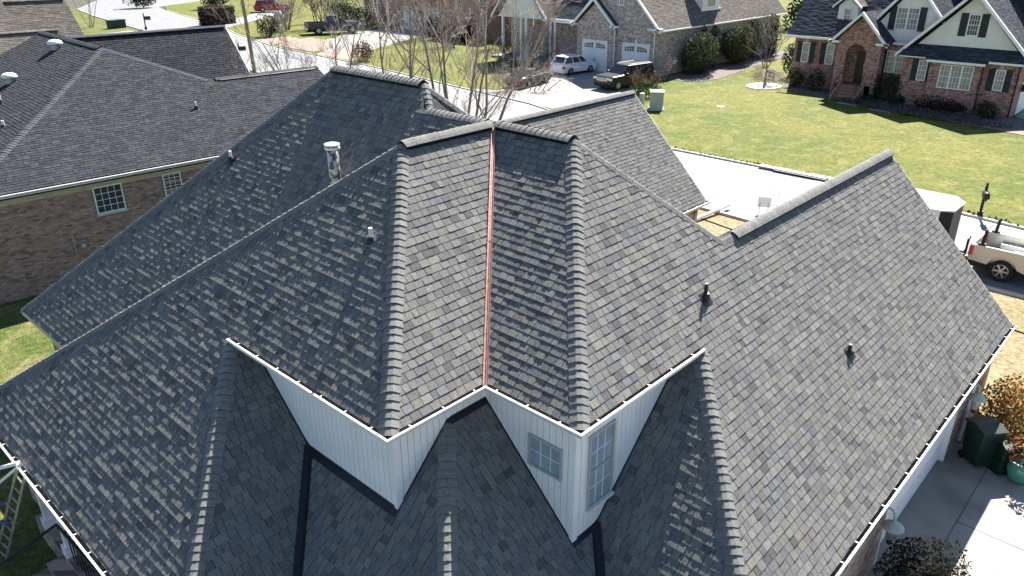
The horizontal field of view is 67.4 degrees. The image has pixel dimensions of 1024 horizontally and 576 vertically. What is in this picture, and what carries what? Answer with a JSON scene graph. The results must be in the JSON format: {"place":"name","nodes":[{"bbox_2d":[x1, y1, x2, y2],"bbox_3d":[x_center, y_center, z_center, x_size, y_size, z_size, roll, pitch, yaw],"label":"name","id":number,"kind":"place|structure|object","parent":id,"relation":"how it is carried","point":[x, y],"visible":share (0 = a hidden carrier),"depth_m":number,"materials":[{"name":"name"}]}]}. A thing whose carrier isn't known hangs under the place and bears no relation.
{"place":"outdoors","nodes":[
{"label":"outdoors","id":0,"kind":"place"},
{"bbox_2d":[0,294,57,575],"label":"side lawn","id":1,"kind":"structure","parent":0,"point":[25,343],"depth_m":19.09,"materials":[{"name":"green plant"}]},
{"bbox_2d":[0,466,26,563],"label":"extension ladder","id":2,"kind":"object","parent":1,"relation":"on","point":[11,497],"visible":0.94,"depth_m":15.36,"materials":[{"name":"metal"}]},
{"bbox_2d":[0,492,100,575],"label":"side porch","id":3,"kind":"object","parent":1,"relation":"on","point":[72,559],"visible":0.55,"depth_m":15.73,"materials":[{"name":"brick"},{"name":"white painted wood"},{"name":"black metal"}]},
{"bbox_2d":[0,25,323,304],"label":"brick house","id":4,"kind":"structure","parent":1,"relation":"on","point":[106,138],"depth_m":31.35,"materials":[{"name":"brown brick"}]},
{"bbox_2d":[0,72,17,84],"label":"roof vent","id":5,"kind":"object","parent":4,"relation":"on","point":[8,77],"visible":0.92,"depth_m":34.80,"materials":[{"name":"grey metal"}]},
{"bbox_2d":[46,39,62,50],"bbox_3d":[-21.966,-11.643,36.915,0.700,0.620,0.700,21,32,38],"label":"roof vent","id":6,"kind":"object","parent":4,"relation":"on","point":[54,43],"visible":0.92,"depth_m":36.73,"materials":[{"name":"grey metal"}]},
{"bbox_2d":[92,182,126,214],"bbox_3d":[-15.495,-3.448,29.539,1.060,1.060,0.030,-22,32,-39],"label":"window","id":7,"kind":"structure","parent":4,"relation":"in","point":[108,198],"depth_m":29.53,"materials":[{"name":"white glass"}]},
{"bbox_2d":[162,171,181,196],"bbox_3d":[-13.726,-4.157,31.087,0.730,1.050,0.030,-22,32,-39],"label":"window","id":8,"kind":"structure","parent":4,"relation":"in","point":[174,173],"depth_m":31.01,"materials":[{"name":"white glass"}]},
{"bbox_2d":[199,0,431,74],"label":"birch tree","id":9,"kind":"object","parent":1,"relation":"on","point":[305,52],"visible":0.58,"depth_m":41.11,"materials":[{"name":"grey plant"}]},
{"bbox_2d":[343,0,470,82],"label":"birch tree","id":10,"kind":"object","parent":1,"relation":"on","point":[410,67],"visible":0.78,"depth_m":41.42,"materials":[{"name":"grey plant"}]},
{"bbox_2d":[0,0,83,54],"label":"neighbour house","id":11,"kind":"structure","parent":0,"point":[21,21],"depth_m":57.66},
{"bbox_2d":[65,0,182,9],"bbox_3d":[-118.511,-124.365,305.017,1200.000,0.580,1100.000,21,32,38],"label":"ground","id":12,"kind":"structure","parent":0,"point":[73,6],"depth_m":163.49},
{"bbox_2d":[2,0,252,72],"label":"verge lawn","id":13,"kind":"structure","parent":0,"point":[100,26],"depth_m":119.38,"materials":[{"name":"green plant"}]},
{"bbox_2d":[67,0,96,26],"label":"bare tree","id":14,"kind":"object","parent":13,"relation":"on","point":[90,11],"visible":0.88,"depth_m":117.63,"materials":[{"name":"grey plant"}]},
{"bbox_2d":[105,19,125,28],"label":"utility box","id":15,"kind":"object","parent":13,"relation":"on","point":[115,23],"visible":1,"depth_m":116.28,"materials":[{"name":"green plastic"}]},
{"bbox_2d":[122,0,157,7],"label":"hedge","id":16,"kind":"object","parent":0,"point":[146,2],"visible":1,"depth_m":151.35,"materials":[{"name":"green plant"}]},
{"bbox_2d":[164,0,315,9],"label":"lawn","id":17,"kind":"structure","parent":0,"point":[191,5],"depth_m":159.08,"materials":[{"name":"green plant"}]},
{"bbox_2d":[225,11,280,26],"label":"driveway","id":18,"kind":"structure","parent":0,"point":[249,19],"depth_m":130.07,"materials":[{"name":"concrete"}]},
{"bbox_2d":[253,0,289,12],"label":"parked car","id":19,"kind":"object","parent":18,"relation":"on","point":[260,7],"visible":0.58,"depth_m":140.54,"materials":[{"name":"red paint"}]},
{"bbox_2d":[256,37,297,44],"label":"paver drive","id":20,"kind":"structure","parent":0,"point":[266,40],"depth_m":102.27,"materials":[{"name":"beige stone"}]},
{"bbox_2d":[318,49,364,59],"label":"paver drive","id":21,"kind":"structure","parent":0,"point":[343,53],"depth_m":88.74,"materials":[{"name":"beige brick"}]},
{"bbox_2d":[324,29,445,50],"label":"driveway","id":22,"kind":"structure","parent":0,"point":[373,38],"depth_m":103.25,"materials":[{"name":"concrete"}]},
{"bbox_2d":[329,0,581,120],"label":"birch tree","id":23,"kind":"object","parent":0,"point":[486,58],"visible":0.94,"depth_m":39.22,"materials":[{"name":"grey plant"}]},
{"bbox_2d":[78,0,1023,293],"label":"road","id":24,"kind":"structure","parent":0,"point":[738,188],"depth_m":44.42,"materials":[{"name":"concrete"}]},
{"bbox_2d":[76,8,1023,298],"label":"kerb","id":25,"kind":"structure","parent":24,"relation":"on","point":[1006,292],"depth_m":36.24,"materials":[{"name":"concrete"}]},
{"bbox_2d":[757,197,771,213],"bbox_3d":[12.171,-3.983,37.046,0.600,0.850,0.040,6,25,13],"label":"yard sign","id":26,"kind":"object","parent":24,"relation":"on","point":[764,201],"visible":0.88,"depth_m":36.97,"materials":[{"name":"white plastic"}]},
{"bbox_2d":[916,189,970,255],"bbox_3d":[16.624,-2.721,32.354,5.740,2.412,2.980,21,32,38],"label":"cargo trailer","id":27,"kind":"object","parent":24,"relation":"on","point":[946,209],"visible":0.02,"depth_m":30.91,"materials":[{"name":"white paint"}]},
{"bbox_2d":[963,217,1023,281],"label":"parked truck","id":28,"kind":"object","parent":24,"relation":"on","point":[997,254],"visible":0.99,"depth_m":29.82,"materials":[{"name":"beige paint"}]},
{"bbox_2d":[469,70,649,107],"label":"neighbour driveway","id":29,"kind":"structure","parent":0,"point":[584,91],"depth_m":66.84,"materials":[{"name":"concrete"}]},
{"bbox_2d":[505,67,551,86],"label":"parked car","id":30,"kind":"object","parent":29,"relation":"on","point":[526,83],"visible":0.37,"depth_m":68.63,"materials":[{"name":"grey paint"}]},
{"bbox_2d":[549,53,596,74],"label":"parked car","id":31,"kind":"object","parent":29,"relation":"on","point":[581,62],"visible":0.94,"depth_m":74.79,"materials":[{"name":"white paint"}]},
{"bbox_2d":[593,60,655,90],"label":"parked car","id":32,"kind":"object","parent":29,"relation":"on","point":[616,76],"visible":0.89,"depth_m":67.69,"materials":[{"name":"black paint"}]},
{"bbox_2d":[169,0,1023,225],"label":"lawn","id":33,"kind":"structure","parent":0,"point":[789,129],"depth_m":53.02,"materials":[{"name":"green plant"}]},
{"bbox_2d":[197,5,236,25],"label":"box hedge","id":34,"kind":"object","parent":33,"relation":"on","point":[207,19],"visible":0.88,"depth_m":119.63,"materials":[{"name":"green plant"}]},
{"bbox_2d":[241,0,256,72],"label":"utility pole","id":35,"kind":"object","parent":33,"relation":"on","point":[249,38],"visible":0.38,"depth_m":75.54,"materials":[{"name":"brown wood"}]},
{"bbox_2d":[255,12,279,36],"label":"round shrub","id":36,"kind":"object","parent":33,"relation":"on","point":[272,30],"visible":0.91,"depth_m":104.27,"materials":[{"name":"green plant"}]},
{"bbox_2d":[259,0,301,29],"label":"bare tree","id":37,"kind":"object","parent":33,"relation":"on","point":[290,10],"visible":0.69,"depth_m":112.74,"materials":[{"name":"brown plant"}]},
{"bbox_2d":[279,37,333,51],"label":"planting bed","id":38,"kind":"object","parent":33,"relation":"on","point":[310,44],"visible":0.95,"depth_m":97.10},
{"bbox_2d":[298,0,331,20],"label":"bare tree","id":39,"kind":"object","parent":33,"relation":"on","point":[312,7],"visible":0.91,"depth_m":113.71,"materials":[{"name":"brown plant"}]},
{"bbox_2d":[303,14,360,34],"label":"parked truck","id":40,"kind":"object","parent":33,"relation":"on","point":[318,27],"visible":0.8,"depth_m":107.31,"materials":[{"name":"grey paint"}]},
{"bbox_2d":[349,6,370,26],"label":"foundation shrub","id":41,"kind":"object","parent":33,"relation":"on","point":[360,15],"visible":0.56,"depth_m":114.15,"materials":[{"name":"green plant"}]},
{"bbox_2d":[352,40,373,60],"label":"round shrub","id":42,"kind":"object","parent":33,"relation":"on","point":[363,50],"visible":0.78,"depth_m":83.05,"materials":[{"name":"brown plant"}]},
{"bbox_2d":[397,0,443,37],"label":"bare tree","id":43,"kind":"object","parent":33,"relation":"on","point":[422,15],"visible":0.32,"depth_m":102.91,"materials":[{"name":"brown plant"}]},
{"bbox_2d":[364,0,510,40],"bbox_3d":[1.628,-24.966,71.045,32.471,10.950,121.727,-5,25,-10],"label":"brick house","id":44,"kind":"structure","parent":33,"relation":"on","point":[490,35],"depth_m":107.55,"materials":[{"name":"brown brick"}]},
{"bbox_2d":[403,6,419,30],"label":"garage door","id":45,"kind":"structure","parent":44,"relation":"in","point":[404,16],"depth_m":112.65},
{"bbox_2d":[419,0,474,45],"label":"bare tree","id":46,"kind":"object","parent":33,"relation":"on","point":[454,1],"visible":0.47,"depth_m":94.85,"materials":[{"name":"brown plant"}]},
{"bbox_2d":[456,22,475,42],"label":"foundation shrub","id":47,"kind":"object","parent":33,"relation":"on","point":[468,30],"visible":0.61,"depth_m":98.33,"materials":[{"name":"green plant"}]},
{"bbox_2d":[481,0,510,46],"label":"bare tree","id":48,"kind":"object","parent":33,"relation":"on","point":[500,19],"visible":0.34,"depth_m":93.47,"materials":[{"name":"brown plant"}]},
{"bbox_2d":[481,26,569,67],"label":"bare shrub","id":49,"kind":"object","parent":33,"relation":"on","point":[522,42],"visible":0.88,"depth_m":78.18,"materials":[{"name":"brown plant"}]},
{"bbox_2d":[482,57,573,90],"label":"bare shrub","id":50,"kind":"object","parent":33,"relation":"on","point":[538,74],"visible":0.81,"depth_m":66.80,"materials":[{"name":"brown plant"}]},
{"bbox_2d":[166,10,1023,231],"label":"kerb","id":51,"kind":"structure","parent":33,"relation":"on","point":[992,221],"depth_m":47.89,"materials":[{"name":"concrete"}]},
{"bbox_2d":[758,164,832,181],"bbox_3d":[16.259,-6.416,43.218,5.000,0.140,0.640,21,32,38],"label":"storm drain","id":52,"kind":"object","parent":51,"relation":"in","point":[795,173],"visible":0.82,"depth_m":43.26,"materials":[{"name":"white concrete"}]},
{"bbox_2d":[629,83,646,98],"bbox_3d":[10.412,-16.268,63.471,1.432,1.362,1.472,9,26,19],"label":"round shrub","id":53,"kind":"object","parent":33,"relation":"on","point":[639,90],"visible":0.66,"depth_m":63.30,"materials":[{"name":"green plant"}]},
{"bbox_2d":[625,64,661,91],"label":"bare shrub","id":54,"kind":"object","parent":33,"relation":"on","point":[643,77],"visible":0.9,"depth_m":66.00,"materials":[{"name":"brown plant"}]},
{"bbox_2d":[648,89,664,110],"bbox_3d":[11.222,-14.589,59.557,1.200,1.440,1.300,3,25,7],"label":"transformer box","id":55,"kind":"object","parent":33,"relation":"on","point":[656,99],"visible":1,"depth_m":59.10,"materials":[{"name":"green metal"}]},
{"bbox_2d":[648,49,677,79],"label":"bare shrub","id":56,"kind":"object","parent":33,"relation":"on","point":[662,67],"visible":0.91,"depth_m":71.76,"materials":[{"name":"brown plant"}]},
{"bbox_2d":[657,51,789,82],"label":"side bed","id":57,"kind":"object","parent":33,"relation":"on","point":[722,70],"visible":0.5,"depth_m":77.35,"materials":[{"name":"brown soil"}]},
{"bbox_2d":[681,31,719,73],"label":"evergreen shrub","id":58,"kind":"object","parent":57,"relation":"on","point":[706,58],"visible":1,"depth_m":74.11,"materials":[{"name":"green plant"}]},
{"bbox_2d":[709,25,721,67],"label":"columnar evergreen","id":59,"kind":"object","parent":57,"relation":"on","point":[715,31],"visible":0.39,"depth_m":77.56,"materials":[{"name":"green plant"}]},
{"bbox_2d":[719,25,756,63],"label":"evergreen shrub","id":60,"kind":"object","parent":57,"relation":"on","point":[735,42],"visible":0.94,"depth_m":79.86,"materials":[{"name":"green plant"}]},
{"bbox_2d":[745,18,762,58],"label":"columnar evergreen","id":61,"kind":"object","parent":57,"relation":"on","point":[758,32],"visible":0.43,"depth_m":83.50,"materials":[{"name":"green plant"}]},
{"bbox_2d":[761,13,781,55],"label":"columnar evergreen","id":62,"kind":"object","parent":57,"relation":"on","point":[775,29],"visible":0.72,"depth_m":85.35,"materials":[{"name":"green plant"}]},
{"bbox_2d":[746,83,781,89],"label":"tree ring bed","id":63,"kind":"object","parent":33,"relation":"on","point":[755,86],"visible":0.82,"depth_m":68.75,"materials":[{"name":"grey gravel"}]},
{"bbox_2d":[738,2,791,67],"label":"bare tree","id":64,"kind":"object","parent":63,"relation":"in","point":[779,28],"visible":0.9,"depth_m":77.78,"materials":[{"name":"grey plant"}]},
{"bbox_2d":[747,62,790,88],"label":"weeping tree","id":65,"kind":"object","parent":63,"relation":"on","point":[769,76],"visible":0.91,"depth_m":68.75,"materials":[{"name":"grey plant"}]},
{"bbox_2d":[781,43,794,75],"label":"evergreen shrub","id":66,"kind":"object","parent":33,"relation":"on","point":[786,58],"visible":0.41,"depth_m":72.75,"materials":[{"name":"green plant"}]},
{"bbox_2d":[781,0,804,30],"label":"tree","id":67,"kind":"object","parent":33,"relation":"on","point":[795,10],"visible":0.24,"depth_m":110.61,"materials":[{"name":"green plant"}]},
{"bbox_2d":[781,84,1023,130],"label":"shrub bed","id":68,"kind":"object","parent":33,"relation":"on","point":[1017,123],"visible":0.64,"depth_m":57.38,"materials":[{"name":"brown soil"}]},
{"bbox_2d":[785,65,804,86],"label":"foundation shrub","id":69,"kind":"object","parent":68,"relation":"on","point":[794,82],"visible":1,"depth_m":68.19,"materials":[{"name":"green plant"}]},
{"bbox_2d":[802,68,825,90],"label":"foundation shrub","id":70,"kind":"object","parent":68,"relation":"on","point":[810,83],"visible":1,"depth_m":66.62,"materials":[{"name":"green plant"}]},
{"bbox_2d":[868,72,895,99],"bbox_3d":[30.162,-16.386,62.479,2.076,2.343,1.847,21,32,38],"label":"foundation shrub","id":71,"kind":"object","parent":68,"relation":"on","point":[880,85],"visible":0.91,"depth_m":62.34,"materials":[{"name":"green plant"}]},
{"bbox_2d":[882,72,902,101],"bbox_3d":[30.576,-16.000,61.424,1.553,2.500,1.757,21,32,38],"label":"foundation shrub","id":72,"kind":"object","parent":68,"relation":"on","point":[892,92],"visible":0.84,"depth_m":61.35,"materials":[{"name":"green plant"}]},
{"bbox_2d":[891,95,904,105],"bbox_3d":[30.331,-14.658,60.219,1.140,1.062,1.090,21,32,38],"label":"foundation shrub","id":73,"kind":"object","parent":68,"relation":"on","point":[899,100],"visible":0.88,"depth_m":60.01,"materials":[{"name":"green plant"}]},
{"bbox_2d":[832,97,1012,128],"bbox_3d":[30.630,-13.484,58.331,3.197,0.522,14.413,-14,28,-29],"label":"ground cover","id":74,"kind":"object","parent":68,"relation":"on","point":[907,109],"visible":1,"depth_m":57.49,"materials":[{"name":"green mulch"}]},
{"bbox_2d":[914,94,967,115],"bbox_3d":[32.426,-13.895,58.101,3.843,1.402,1.229,21,32,38],"label":"hedge","id":75,"kind":"object","parent":68,"relation":"on","point":[949,108],"visible":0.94,"depth_m":57.84,"materials":[{"name":"green plant"}]},
{"bbox_2d":[973,100,1000,118],"bbox_3d":[34.897,-13.096,56.385,1.617,1.364,1.628,1,24,2],"label":"foundation shrub","id":76,"kind":"object","parent":68,"relation":"on","point":[988,106],"visible":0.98,"depth_m":56.16,"materials":[{"name":"green plant"}]},
{"bbox_2d":[786,0,1023,117],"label":"brick house","id":77,"kind":"structure","parent":33,"relation":"on","point":[969,54],"depth_m":60.03,"materials":[{"name":"brown brick"}]},
{"bbox_2d":[800,42,810,61],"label":"window","id":78,"kind":"structure","parent":77,"relation":"in","point":[806,45],"depth_m":68.07,"materials":[{"name":"white glass"}]},
{"bbox_2d":[824,44,835,64],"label":"window","id":79,"kind":"structure","parent":77,"relation":"in","point":[830,49],"depth_m":66.71,"materials":[{"name":"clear glass"}]},
{"bbox_2d":[853,51,865,82],"bbox_3d":[29.312,-18.320,63.800,1.500,2.550,0.080,21,32,38],"label":"front door","id":80,"kind":"structure","parent":77,"relation":"in","point":[861,55],"depth_m":64.02,"materials":[{"name":"brown wood"}]},
{"bbox_2d":[883,50,904,73],"bbox_3d":[30.973,-18.250,62.004,1.600,1.700,0.065,21,32,38],"label":"window","id":81,"kind":"structure","parent":77,"relation":"in","point":[893,64],"depth_m":62.10,"materials":[{"name":"white glass"}]},
{"bbox_2d":[894,7,920,30],"bbox_3d":[31.368,-21.374,60.901,1.700,1.700,0.065,21,32,38],"label":"window","id":82,"kind":"structure","parent":77,"relation":"in","point":[907,18],"depth_m":60.91,"materials":[{"name":"white glass"}]},
{"bbox_2d":[915,60,927,80],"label":"window","id":83,"kind":"structure","parent":77,"relation":"in","point":[922,67],"depth_m":59.55,"materials":[{"name":"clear glass"}]},
{"bbox_2d":[936,64,974,90],"bbox_3d":[33.319,-15.844,57.716,2.300,1.750,0.065,21,32,38],"label":"window","id":84,"kind":"structure","parent":77,"relation":"in","point":[956,77],"depth_m":57.71,"materials":[{"name":"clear glass"}]},
{"bbox_2d":[965,14,981,36],"bbox_3d":[34.262,-19.501,56.940,0.800,1.550,0.060,21,32,38],"label":"window","id":85,"kind":"structure","parent":77,"relation":"in","point":[974,21],"depth_m":56.94,"materials":[{"name":"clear glass"}]},
{"bbox_2d":[992,69,1006,90],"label":"window","id":86,"kind":"structure","parent":77,"relation":"in","point":[1000,75],"depth_m":56.29,"materials":[{"name":"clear glass"}]},
{"bbox_2d":[1014,82,1023,114],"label":"garage door","id":87,"kind":"structure","parent":77,"relation":"in","point":[1020,104],"depth_m":57.88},
{"bbox_2d":[831,98,1023,134],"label":"brick walk","id":88,"kind":"structure","parent":33,"relation":"on","point":[1007,130],"depth_m":53.39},
{"bbox_2d":[977,183,989,215],"bbox_3d":[22.226,-4.076,36.094,0.263,1.680,0.728,10,26,21],"label":"mailbox","id":89,"kind":"object","parent":33,"relation":"on","point":[985,195],"visible":1,"depth_m":36.05,"materials":[{"name":"black metal"}]},
{"bbox_2d":[490,0,787,76],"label":"brick house","id":90,"kind":"structure","parent":0,"point":[605,35],"depth_m":76.53,"materials":[{"name":"grey brick"}]},
{"bbox_2d":[582,39,607,71],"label":"garage door","id":91,"kind":"structure","parent":90,"relation":"in","point":[593,50],"depth_m":76.75,"materials":[{"name":"white metal"}]},
{"bbox_2d":[621,42,649,62],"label":"garage door","id":92,"kind":"structure","parent":90,"relation":"in","point":[630,51],"depth_m":73.99,"materials":[{"name":"white metal"}]},
{"bbox_2d":[697,209,1023,444],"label":"front yard","id":93,"kind":"structure","parent":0,"point":[1008,359],"depth_m":25.62,"materials":[{"name":"beige plant"}]},
{"bbox_2d":[0,65,1016,575],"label":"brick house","id":94,"kind":"structure","parent":93,"relation":"on","point":[512,347],"depth_m":13.37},
{"bbox_2d":[324,142,340,184],"bbox_3d":[-3.830,-2.520,16.554,0.473,1.235,0.480,21,32,38],"label":"flue pipe","id":95,"kind":"object","parent":94,"relation":"attached to","point":[332,148],"visible":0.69,"depth_m":16.37,"materials":[{"name":"silver metal"}]},
{"bbox_2d":[527,432,562,481],"bbox_3d":[0.526,2.682,12.188,0.705,0.600,0.050,21,32,38],"label":"window","id":96,"kind":"structure","parent":94,"relation":"in","point":[544,456],"depth_m":12.19,"materials":[{"name":"grey"}]},
{"bbox_2d":[585,419,616,510],"bbox_3d":[1.425,2.849,12.349,0.050,1.440,0.675,21,32,38],"label":"window","id":97,"kind":"structure","parent":94,"relation":"in","point":[601,446],"depth_m":12.35,"materials":[{"name":"grey"}]},
{"bbox_2d":[698,283,713,306],"bbox_3d":[3.520,0.102,13.905,0.196,0.393,0.260,21,32,38],"label":"vent pipe","id":98,"kind":"object","parent":94,"relation":"on","point":[704,296],"visible":1,"depth_m":13.87,"materials":[{"name":"grey metal"}]},
{"bbox_2d":[697,203,730,221],"bbox_3d":[9.580,-3.644,36.973,2.970,0.300,0.306,-21,32,-39],"label":"gutter length","id":99,"kind":"object","parent":94,"relation":"attached to","point":[706,214],"visible":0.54,"depth_m":36.94,"materials":[{"name":"white metal"}]},
{"bbox_2d":[844,344,855,360],"bbox_3d":[6.897,1.283,15.665,0.208,0.293,0.260,21,32,38],"label":"vent pipe","id":100,"kind":"object","parent":94,"relation":"on","point":[849,352],"visible":1,"depth_m":15.61,"materials":[{"name":"black rubber"}]},
{"bbox_2d":[881,507,904,544],"bbox_3d":[7.457,4.695,15.106,0.500,0.846,0.425,21,32,38],"label":"wall lantern","id":101,"kind":"object","parent":94,"relation":"attached to","point":[893,528],"depth_m":15.00,"materials":[{"name":"grey metal"}]},
{"bbox_2d":[880,424,947,542],"bbox_3d":[9.228,4.050,17.562,0.095,2.300,4.880,21,32,38],"label":"garage door","id":102,"kind":"structure","parent":94,"relation":"in","point":[921,471],"depth_m":17.93,"materials":[{"name":"white metal"}]},
{"bbox_2d":[967,383,986,413],"bbox_3d":[11.411,2.711,18.894,0.500,0.846,0.425,21,32,38],"label":"wall lantern","id":103,"kind":"object","parent":94,"relation":"attached to","point":[978,398],"depth_m":18.79,"materials":[{"name":"grey metal"}]},
{"bbox_2d":[872,536,971,575],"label":"bush","id":104,"kind":"object","parent":93,"relation":"on","point":[902,571],"visible":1,"depth_m":14.93,"materials":[{"name":"green plant"}]},
{"bbox_2d":[977,372,1023,452],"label":"bush","id":105,"kind":"object","parent":93,"relation":"on","point":[1005,413],"visible":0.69,"depth_m":19.67,"materials":[{"name":"orange plant"}]},
{"bbox_2d":[866,443,1023,575],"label":"driveway","id":106,"kind":"structure","parent":0,"point":[938,501],"depth_m":17.59,"materials":[{"name":"concrete"}]},
{"bbox_2d":[957,416,1009,465],"bbox_3d":[11.784,3.875,19.258,0.680,1.190,0.800,-3,25,-7],"label":"wheelie bin","id":107,"kind":"object","parent":106,"relation":"on","point":[984,436],"visible":0.98,"depth_m":19.02,"materials":[{"name":"green plastic"}]},
{"bbox_2d":[987,440,1022,475],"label":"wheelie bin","id":108,"kind":"object","parent":106,"relation":"on","point":[997,465],"visible":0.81,"depth_m":18.87,"materials":[{"name":"green plastic"}]},
{"bbox_2d":[1006,434,1023,484],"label":"plant pot","id":109,"kind":"object","parent":106,"relation":"on","point":[1015,470],"visible":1,"depth_m":18.54,"materials":[{"name":"teal ceramic"}]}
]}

